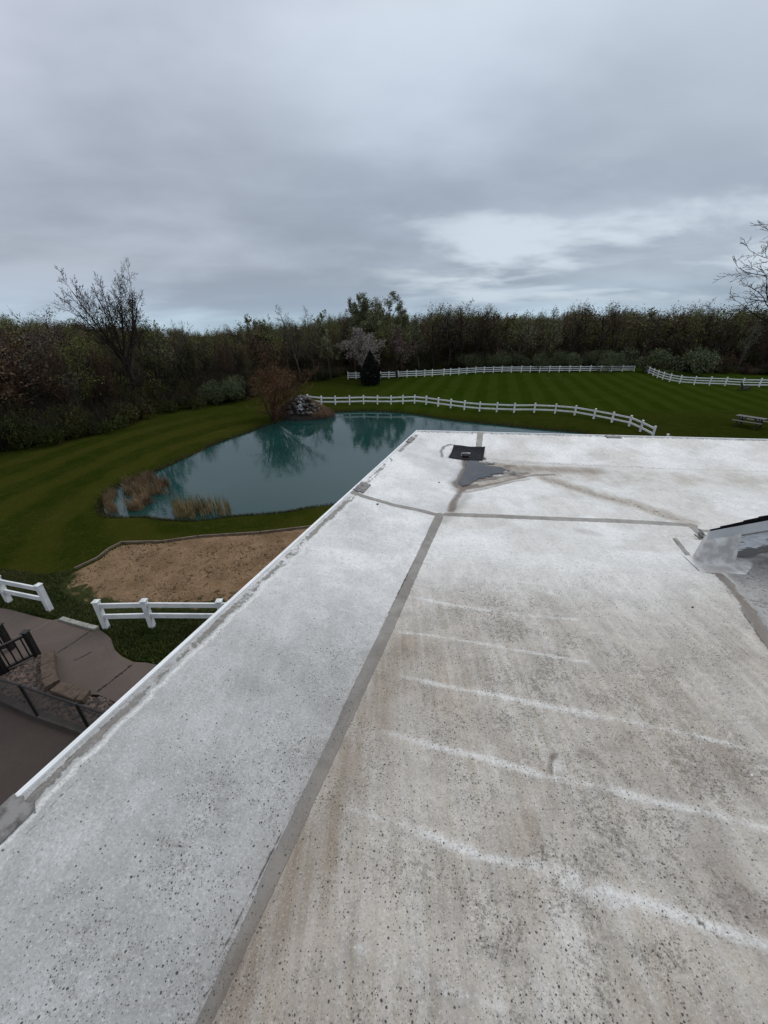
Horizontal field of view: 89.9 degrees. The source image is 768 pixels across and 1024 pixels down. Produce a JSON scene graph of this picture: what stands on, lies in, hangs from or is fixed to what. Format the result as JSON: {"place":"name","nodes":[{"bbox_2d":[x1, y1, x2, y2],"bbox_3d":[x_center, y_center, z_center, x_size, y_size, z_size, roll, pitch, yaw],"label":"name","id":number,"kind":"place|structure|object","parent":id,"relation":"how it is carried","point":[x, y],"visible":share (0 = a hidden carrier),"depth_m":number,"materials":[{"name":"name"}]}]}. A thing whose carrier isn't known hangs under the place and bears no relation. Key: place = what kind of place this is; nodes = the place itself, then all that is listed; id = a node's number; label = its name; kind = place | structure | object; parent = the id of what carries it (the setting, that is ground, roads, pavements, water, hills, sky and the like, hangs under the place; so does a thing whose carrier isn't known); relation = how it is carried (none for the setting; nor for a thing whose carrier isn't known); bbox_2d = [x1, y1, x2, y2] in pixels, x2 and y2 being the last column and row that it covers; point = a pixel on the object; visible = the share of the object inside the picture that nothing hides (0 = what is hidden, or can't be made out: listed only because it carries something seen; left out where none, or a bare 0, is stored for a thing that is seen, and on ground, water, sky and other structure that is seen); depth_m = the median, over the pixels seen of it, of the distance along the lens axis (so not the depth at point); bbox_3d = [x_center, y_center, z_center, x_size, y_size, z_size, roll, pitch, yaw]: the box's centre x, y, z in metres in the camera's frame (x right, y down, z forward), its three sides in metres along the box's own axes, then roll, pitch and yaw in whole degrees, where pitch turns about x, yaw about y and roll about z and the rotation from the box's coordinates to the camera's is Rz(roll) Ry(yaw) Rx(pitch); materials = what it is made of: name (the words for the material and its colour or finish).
{"place":"outdoors","nodes":[
{"label":"outdoors","id":0,"kind":"place"},
{"bbox_2d":[0,623,15,650],"bbox_3d":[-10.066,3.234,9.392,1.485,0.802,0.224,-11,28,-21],"label":"chair","id":1,"kind":"object","parent":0,"point":[4,636],"visible":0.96,"depth_m":9.59,"materials":[{"name":"black metal"}]},
{"bbox_2d":[0,705,78,805],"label":"patio","id":2,"kind":"structure","parent":0,"point":[30,748],"depth_m":7.55,"materials":[{"name":"concrete"}]},
{"bbox_2d":[0,655,114,725],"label":"river stones","id":3,"kind":"object","parent":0,"point":[27,673],"visible":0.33,"depth_m":8.59,"materials":[{"name":"grey stone"}]},
{"bbox_2d":[50,681,91,703],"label":"block wall","id":4,"kind":"structure","parent":3,"relation":"on","point":[72,693],"depth_m":8.44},
{"bbox_2d":[0,608,156,702],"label":"path","id":5,"kind":"structure","parent":0,"point":[96,663],"depth_m":9.60,"materials":[{"name":"concrete"}]},
{"bbox_2d":[0,629,41,673],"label":"railing","id":6,"kind":"object","parent":5,"relation":"on","point":[26,636],"visible":0.98,"depth_m":9.23,"materials":[{"name":"black metal"}]},
{"bbox_2d":[40,650,59,690],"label":"block wall","id":7,"kind":"structure","parent":5,"relation":"on","point":[49,672],"depth_m":8.90,"materials":[{"name":"beige stone"}]},
{"bbox_2d":[58,616,70,622],"bbox_3d":[-8.878,3.021,10.724,0.343,0.100,0.130,8,27,16],"label":"paver","id":8,"kind":"object","parent":5,"relation":"on","point":[64,619],"visible":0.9,"depth_m":10.68,"materials":[{"name":"grey concrete"}]},
{"bbox_2d":[68,619,80,625],"bbox_3d":[-8.548,3.065,10.624,0.312,0.100,0.130,8,27,16],"label":"paver","id":9,"kind":"object","parent":5,"relation":"on","point":[73,622],"visible":0.9,"depth_m":10.58,"materials":[{"name":"grey concrete"}]},
{"bbox_2d":[77,622,88,628],"bbox_3d":[-8.227,3.107,10.530,0.322,0.100,0.130,7,27,15],"label":"paver","id":10,"kind":"object","parent":5,"relation":"on","point":[82,624],"visible":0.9,"depth_m":10.49,"materials":[{"name":"grey concrete"}]},
{"bbox_2d":[86,624,99,630],"bbox_3d":[-7.911,3.144,10.446,0.296,0.100,0.130,6,27,13],"label":"paver","id":11,"kind":"object","parent":5,"relation":"on","point":[92,627],"visible":1,"depth_m":10.41,"materials":[{"name":"grey concrete"}]},
{"bbox_2d":[102,411,582,521],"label":"water","id":12,"kind":"structure","parent":0,"point":[284,465],"depth_m":23.76,"materials":[{"name":"teal liquid"}]},
{"bbox_2d":[101,487,118,514],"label":"pond rushes","id":13,"kind":"object","parent":12,"relation":"on","point":[110,505],"visible":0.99,"depth_m":18.08,"materials":[{"name":"brown plant"}]},
{"bbox_2d":[114,469,174,510],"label":"cattail reeds","id":14,"kind":"object","parent":12,"relation":"on","point":[141,484],"visible":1,"depth_m":19.43,"materials":[{"name":"brown plant"}]},
{"bbox_2d":[168,492,230,518],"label":"cattail reeds","id":15,"kind":"object","parent":12,"relation":"on","point":[180,508],"visible":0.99,"depth_m":17.35,"materials":[{"name":"beige plant"}]},
{"bbox_2d":[0,336,767,675],"bbox_3d":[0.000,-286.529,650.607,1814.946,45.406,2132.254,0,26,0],"label":"lawn","id":16,"kind":"structure","parent":0,"point":[50,522],"depth_m":30.68,"materials":[{"name":"green plant"}]},
{"bbox_2d":[0,310,50,409],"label":"bare tree","id":17,"kind":"object","parent":16,"relation":"on","point":[27,359],"visible":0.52,"depth_m":30.77,"materials":[{"name":"plant"}]},
{"bbox_2d":[0,575,53,611],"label":"white fence","id":18,"kind":"object","parent":16,"relation":"on","point":[38,587],"visible":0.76,"depth_m":11.02,"materials":[{"name":"plastic"}]},
{"bbox_2d":[0,694,85,734],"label":"kerb","id":19,"kind":"structure","parent":16,"relation":"on","point":[56,724],"depth_m":7.98,"materials":[{"name":"concrete"}]},
{"bbox_2d":[0,678,104,731],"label":"chain link fence","id":20,"kind":"object","parent":19,"relation":"on","point":[76,706],"visible":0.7,"depth_m":7.68,"materials":[{"name":"black metal"}]},
{"bbox_2d":[22,304,91,376],"bbox_3d":[-27.057,-12.166,31.828,4.418,8.837,5.905,-10,28,-20],"label":"blossom tree","id":21,"kind":"object","parent":16,"relation":"on","point":[44,335],"visible":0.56,"depth_m":30.62,"materials":[{"name":"plant"}]},
{"bbox_2d":[52,257,150,391],"bbox_3d":[-23.200,-15.328,33.980,5.512,12.597,8.036,4,27,9],"label":"bare tree","id":22,"kind":"object","parent":16,"relation":"on","point":[106,318],"visible":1,"depth_m":32.86,"materials":[{"name":"brown plant"}]},
{"bbox_2d":[0,567,216,663],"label":"turf tufts","id":23,"kind":"object","parent":16,"relation":"on","point":[79,614],"visible":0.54,"depth_m":10.75,"materials":[{"name":"green plant"}]},
{"bbox_2d":[110,296,160,385],"bbox_3d":[-23.908,-15.604,37.684,4.278,9.810,4.370,23,34,38],"label":"leafing tree","id":24,"kind":"object","parent":16,"relation":"on","point":[139,345],"visible":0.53,"depth_m":36.84,"materials":[{"name":"green plant"}]},
{"bbox_2d":[133,320,175,374],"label":"skyline tree","id":25,"kind":"object","parent":16,"relation":"on","point":[152,351],"visible":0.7,"depth_m":39.24,"materials":[{"name":"green plant"}]},
{"bbox_2d":[91,598,225,630],"bbox_3d":[-2.942,2.636,10.610,9.452,1.060,0.576,-3,26,-6],"label":"white fence","id":26,"kind":"object","parent":16,"relation":"on","point":[146,606],"visible":0.4,"depth_m":10.21,"materials":[{"name":"plastic"}]},
{"bbox_2d":[170,318,188,376],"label":"skyline tree","id":27,"kind":"object","parent":16,"relation":"on","point":[178,341],"visible":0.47,"depth_m":42.76,"materials":[{"name":"green plant"}]},
{"bbox_2d":[57,528,307,614],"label":"soil","id":28,"kind":"structure","parent":16,"relation":"on","point":[175,558],"depth_m":12.83,"materials":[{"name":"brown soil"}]},
{"bbox_2d":[171,321,195,380],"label":"skyline tree","id":29,"kind":"object","parent":16,"relation":"on","point":[181,340],"visible":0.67,"depth_m":41.48,"materials":[{"name":"green plant"}]},
{"bbox_2d":[74,525,310,568],"bbox_3d":[-6.186,0.892,15.099,9.652,0.126,1.481,-9,28,-18],"label":"timber edging","id":30,"kind":"object","parent":16,"relation":"on","point":[179,539],"visible":0.83,"depth_m":14.83,"materials":[{"name":"wood"}]},
{"bbox_2d":[181,321,204,370],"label":"skyline tree","id":31,"kind":"object","parent":16,"relation":"on","point":[193,345],"visible":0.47,"depth_m":42.43,"materials":[{"name":"green plant"}]},
{"bbox_2d":[196,376,243,404],"bbox_3d":[-16.763,-12.583,39.510,4.542,2.835,3.625,-7,27,-14],"label":"shrub","id":32,"kind":"object","parent":16,"relation":"on","point":[217,396],"visible":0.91,"depth_m":38.79,"materials":[{"name":"green plant"}]},
{"bbox_2d":[207,372,247,400],"bbox_3d":[-16.291,-13.277,40.656,3.827,3.071,4.794,5,27,11],"label":"shrub","id":33,"kind":"object","parent":16,"relation":"on","point":[230,386],"visible":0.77,"depth_m":39.70,"materials":[{"name":"green plant"}]},
{"bbox_2d":[235,313,273,365],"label":"leafing tree","id":34,"kind":"object","parent":16,"relation":"on","point":[247,320],"visible":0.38,"depth_m":49.02,"materials":[{"name":"green plant"}]},
{"bbox_2d":[258,314,283,365],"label":"leafing tree","id":35,"kind":"object","parent":16,"relation":"on","point":[267,324],"visible":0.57,"depth_m":49.87,"materials":[{"name":"green plant"}]},
{"bbox_2d":[240,352,323,421],"bbox_3d":[-8.309,-10.380,32.272,6.570,5.698,6.567,-3,26,-7],"label":"willow shrub","id":36,"kind":"object","parent":16,"relation":"on","point":[274,388],"visible":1,"depth_m":32.23,"materials":[{"name":"red plant"}]},
{"bbox_2d":[279,313,292,369],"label":"slender tree","id":37,"kind":"object","parent":16,"relation":"on","point":[284,339],"visible":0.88,"depth_m":51.22,"materials":[{"name":"green plant"}]},
{"bbox_2d":[274,305,303,375],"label":"slender tree","id":38,"kind":"object","parent":16,"relation":"on","point":[290,341],"visible":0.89,"depth_m":51.58,"materials":[{"name":"green plant"}]},
{"bbox_2d":[276,401,335,420],"bbox_3d":[-7.320,-9.417,35.514,7.200,2.223,4.600,0,26,0],"label":"ground mound","id":39,"kind":"object","parent":16,"relation":"on","point":[295,417],"visible":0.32,"depth_m":34.27,"materials":[{"name":"brown soil"}]},
{"bbox_2d":[297,395,302,409],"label":"waterfall","id":40,"kind":"structure","parent":39,"relation":"on","point":[300,404],"depth_m":34.26,"materials":[{"name":"liquid"}]},
{"bbox_2d":[270,398,334,417],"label":"straw grass","id":41,"kind":"structure","parent":39,"relation":"on","point":[326,411],"depth_m":34.70,"materials":[{"name":"brown plant"}]},
{"bbox_2d":[292,310,319,377],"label":"slender tree","id":42,"kind":"object","parent":16,"relation":"on","point":[309,340],"visible":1,"depth_m":52.79,"materials":[{"name":"green plant"}]},
{"bbox_2d":[305,309,348,378],"bbox_3d":[-8.146,-23.803,55.003,5.333,9.268,4.281,16,31,30],"label":"leafing tree","id":43,"kind":"object","parent":16,"relation":"on","point":[323,340],"visible":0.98,"depth_m":54.30,"materials":[{"name":"green plant"}]},
{"bbox_2d":[89,408,591,521],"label":"bank grass","id":44,"kind":"structure","parent":16,"relation":"on","point":[106,515],"depth_m":18.04,"materials":[{"name":"green plant"}]},
{"bbox_2d":[344,293,366,374],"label":"poplar tree","id":45,"kind":"object","parent":16,"relation":"on","point":[356,314],"visible":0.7,"depth_m":55.91,"materials":[{"name":"green plant"}]},
{"bbox_2d":[339,326,386,367],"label":"blossom tree","id":46,"kind":"object","parent":16,"relation":"on","point":[366,341],"visible":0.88,"depth_m":52.60,"materials":[{"name":"grey plant"}]},
{"bbox_2d":[359,351,380,384],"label":"conifer","id":47,"kind":"object","parent":16,"relation":"on","point":[370,365],"visible":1,"depth_m":50.16,"materials":[{"name":"green plant"}]},
{"bbox_2d":[358,292,387,353],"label":"poplar tree","id":48,"kind":"object","parent":16,"relation":"on","point":[367,324],"visible":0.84,"depth_m":55.41,"materials":[{"name":"green plant"}]},
{"bbox_2d":[0,430,767,1023],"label":"house","id":49,"kind":"structure","parent":16,"relation":"on","point":[398,734],"depth_m":1.48,"materials":[{"name":"white roofing membrane"},{"name":"gray seam sealant"}]},
{"bbox_2d":[458,457,511,485],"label":"puddle","id":50,"kind":"object","parent":49,"relation":"on","point":[474,470],"visible":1,"depth_m":4.61,"materials":[{"name":"liquid"}]},
{"bbox_2d":[0,298,767,448],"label":"woodland","id":51,"kind":"object","parent":16,"relation":"on","point":[336,334],"visible":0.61,"depth_m":62.60,"materials":[{"name":"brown plant"}]},
{"bbox_2d":[0,351,767,450],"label":"brushwood","id":52,"kind":"object","parent":16,"relation":"on","point":[52,422],"visible":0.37,"depth_m":32.60,"materials":[{"name":"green plant"}]},
{"bbox_2d":[0,335,767,424],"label":"undergrowth","id":53,"kind":"object","parent":16,"relation":"on","point":[304,360],"visible":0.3,"depth_m":45.90,"materials":[{"name":"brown plant"}]},
{"bbox_2d":[0,303,767,350],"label":"distant woodland","id":54,"kind":"object","parent":16,"relation":"on","point":[187,334],"visible":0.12,"depth_m":128.61,"materials":[{"name":"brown plant"}]},
{"bbox_2d":[356,313,413,375],"bbox_3d":[0.741,-24.863,57.307,9.047,9.200,5.792,-20,33,-35],"label":"tree","id":55,"kind":"object","parent":16,"relation":"on","point":[386,355],"visible":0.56,"depth_m":56.66,"materials":[{"name":"plant"}]},
{"bbox_2d":[373,291,408,370],"bbox_3d":[0.768,-27.603,59.797,6.230,11.868,5.783,4,27,9],"label":"poplar tree","id":56,"kind":"object","parent":16,"relation":"on","point":[389,302],"visible":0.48,"depth_m":58.25,"materials":[{"name":"green plant"}]},
{"bbox_2d":[370,323,416,377],"bbox_3d":[1.238,-24.072,57.500,7.153,7.534,6.316,8,27,15],"label":"tree","id":57,"kind":"object","parent":16,"relation":"on","point":[397,343],"visible":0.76,"depth_m":56.12,"materials":[{"name":"brown plant"}]},
{"bbox_2d":[392,300,412,372],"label":"poplar tree","id":58,"kind":"object","parent":16,"relation":"on","point":[403,324],"visible":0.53,"depth_m":58.65,"materials":[{"name":"green plant"}]},
{"bbox_2d":[402,310,428,370],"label":"skyline tree","id":59,"kind":"object","parent":16,"relation":"on","point":[414,333],"visible":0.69,"depth_m":63.01,"materials":[{"name":"green plant"}]},
{"bbox_2d":[418,309,449,369],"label":"skyline tree","id":60,"kind":"object","parent":16,"relation":"on","point":[428,331],"visible":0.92,"depth_m":65.07,"materials":[{"name":"green plant"}]},
{"bbox_2d":[425,302,468,368],"bbox_3d":[11.151,-29.660,65.442,7.952,10.584,5.768,-16,30,-29],"label":"skyline tree","id":61,"kind":"object","parent":16,"relation":"on","point":[449,337],"visible":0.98,"depth_m":64.37,"materials":[{"name":"green plant"}]},
{"bbox_2d":[446,297,477,368],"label":"skyline tree","id":62,"kind":"object","parent":16,"relation":"on","point":[460,335],"visible":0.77,"depth_m":65.52,"materials":[{"name":"green plant"}]},
{"bbox_2d":[457,349,487,369],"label":"shrub","id":63,"kind":"object","parent":16,"relation":"on","point":[469,360],"visible":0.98,"depth_m":66.29,"materials":[{"name":"green plant"}]},
{"bbox_2d":[306,394,656,435],"bbox_3d":[7.043,-9.877,36.129,30.722,1.025,6.080,12,29,23],"label":"white fence","id":64,"kind":"object","parent":16,"relation":"on","point":[629,422],"visible":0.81,"depth_m":35.76,"materials":[{"name":"plastic"}]},
{"bbox_2d":[465,305,499,359],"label":"skyline tree","id":65,"kind":"object","parent":16,"relation":"on","point":[484,325],"visible":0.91,"depth_m":64.78,"materials":[{"name":"green plant"}]},
{"bbox_2d":[470,307,503,366],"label":"skyline tree","id":66,"kind":"object","parent":16,"relation":"on","point":[486,337],"visible":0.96,"depth_m":64.81,"materials":[{"name":"green plant"}]},
{"bbox_2d":[347,365,635,378],"bbox_3d":[18.396,-22.913,62.408,49.195,1.208,3.480,-5,27,-11],"label":"white fence","id":67,"kind":"object","parent":16,"relation":"on","point":[475,371],"visible":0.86,"depth_m":63.65,"materials":[{"name":"plastic"}]},
{"bbox_2d":[472,308,516,353],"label":"skyline tree","id":68,"kind":"object","parent":16,"relation":"on","point":[508,324],"visible":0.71,"depth_m":65.89,"materials":[{"name":"green plant"}]},
{"bbox_2d":[480,347,510,370],"bbox_3d":[18.751,-26.291,65.891,6.542,4.233,4.773,32,41,47],"label":"shrub","id":69,"kind":"object","parent":16,"relation":"on","point":[490,361],"visible":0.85,"depth_m":64.82,"materials":[{"name":"green plant"}]},
{"bbox_2d":[493,348,528,369],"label":"shrub","id":70,"kind":"object","parent":16,"relation":"on","point":[516,360],"visible":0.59,"depth_m":65.97,"materials":[{"name":"green plant"}]},
{"bbox_2d":[498,309,539,368],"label":"skyline tree","id":71,"kind":"object","parent":16,"relation":"on","point":[524,327],"visible":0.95,"depth_m":66.61,"materials":[{"name":"green plant"}]},
{"bbox_2d":[521,352,551,369],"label":"shrub","id":72,"kind":"object","parent":16,"relation":"on","point":[536,360],"visible":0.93,"depth_m":65.22,"materials":[{"name":"green plant"}]},
{"bbox_2d":[531,346,571,369],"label":"shrub","id":73,"kind":"object","parent":16,"relation":"on","point":[558,359],"visible":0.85,"depth_m":65.77,"materials":[{"name":"green plant"}]},
{"bbox_2d":[539,305,565,355],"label":"skyline tree","id":74,"kind":"object","parent":16,"relation":"on","point":[554,335],"visible":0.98,"depth_m":68.13,"materials":[{"name":"green plant"}]},
{"bbox_2d":[563,347,585,369],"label":"shrub","id":75,"kind":"object","parent":16,"relation":"on","point":[572,360],"visible":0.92,"depth_m":65.20,"materials":[{"name":"green plant"}]},
{"bbox_2d":[562,304,592,353],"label":"skyline tree","id":76,"kind":"object","parent":16,"relation":"on","point":[576,321],"visible":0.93,"depth_m":68.60,"materials":[{"name":"green plant"}]},
{"bbox_2d":[571,302,602,367],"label":"skyline tree","id":77,"kind":"object","parent":16,"relation":"on","point":[581,329],"visible":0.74,"depth_m":68.47,"materials":[{"name":"green plant"}]},
{"bbox_2d":[590,300,616,361],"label":"skyline tree","id":78,"kind":"object","parent":16,"relation":"on","point":[603,340],"visible":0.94,"depth_m":69.10,"materials":[{"name":"green plant"}]},
{"bbox_2d":[580,345,627,372],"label":"shrub","id":79,"kind":"object","parent":16,"relation":"on","point":[594,358],"visible":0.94,"depth_m":65.39,"materials":[{"name":"green plant"}]},
{"bbox_2d":[595,304,627,355],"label":"skyline tree","id":80,"kind":"object","parent":16,"relation":"on","point":[613,332],"visible":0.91,"depth_m":70.45,"materials":[{"name":"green plant"}]},
{"bbox_2d":[598,350,630,370],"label":"shrub","id":81,"kind":"object","parent":16,"relation":"on","point":[615,358],"visible":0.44,"depth_m":65.55,"materials":[{"name":"green plant"}]},
{"bbox_2d":[617,343,679,371],"bbox_3d":[44.636,-26.332,65.490,7.214,4.720,8.332,-14,30,-27],"label":"shrub","id":82,"kind":"object","parent":16,"relation":"on","point":[654,358],"visible":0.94,"depth_m":64.19,"materials":[{"name":"green plant"}]},
{"bbox_2d":[629,306,680,365],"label":"skyline tree","id":83,"kind":"object","parent":16,"relation":"on","point":[651,313],"visible":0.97,"depth_m":71.53,"materials":[{"name":"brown plant"}]},
{"bbox_2d":[651,305,688,351],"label":"skyline tree","id":84,"kind":"object","parent":16,"relation":"on","point":[679,319],"visible":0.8,"depth_m":71.50,"materials":[{"name":"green plant"}]},
{"bbox_2d":[656,339,729,373],"bbox_3d":[50.780,-24.864,61.950,10.726,5.396,9.632,-14,29,-26],"label":"shrub","id":85,"kind":"object","parent":16,"relation":"on","point":[692,358],"visible":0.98,"depth_m":61.72,"materials":[{"name":"green plant"}]},
{"bbox_2d":[685,297,716,341],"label":"skyline tree","id":86,"kind":"object","parent":16,"relation":"on","point":[699,317],"visible":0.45,"depth_m":70.95,"materials":[{"name":"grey plant"}]},
{"bbox_2d":[644,366,767,386],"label":"white fence","id":87,"kind":"object","parent":16,"relation":"on","point":[710,380],"visible":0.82,"depth_m":51.23,"materials":[{"name":"plastic"}]},
{"bbox_2d":[697,304,719,349],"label":"skyline tree","id":88,"kind":"object","parent":16,"relation":"on","point":[710,309],"visible":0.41,"depth_m":70.82,"materials":[{"name":"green plant"}]},
{"bbox_2d":[711,303,752,350],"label":"skyline tree","id":89,"kind":"object","parent":16,"relation":"on","point":[739,321],"visible":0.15,"depth_m":67.65,"materials":[{"name":"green plant"}]},
{"bbox_2d":[713,220,767,368],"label":"bare tree","id":90,"kind":"object","parent":16,"relation":"on","point":[763,285],"visible":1,"depth_m":23.45,"materials":[{"name":"brown plant"}]},
{"bbox_2d":[737,382,750,390],"bbox_3d":[44.348,-15.457,47.293,1.057,1.006,0.850,9,28,18],"label":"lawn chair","id":91,"kind":"object","parent":16,"relation":"on","point":[744,388],"visible":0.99,"depth_m":47.34,"materials":[{"name":"grey wood"}]},
{"bbox_2d":[732,414,767,428],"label":"picnic table","id":92,"kind":"object","parent":16,"relation":"on","point":[754,419],"visible":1,"depth_m":30.59,"materials":[{"name":"grey wood"}]},
{"bbox_2d":[0,0,767,338],"label":"sky","id":93,"kind":"structure","parent":0,"point":[251,157],"materials":[{"name":"grey"}]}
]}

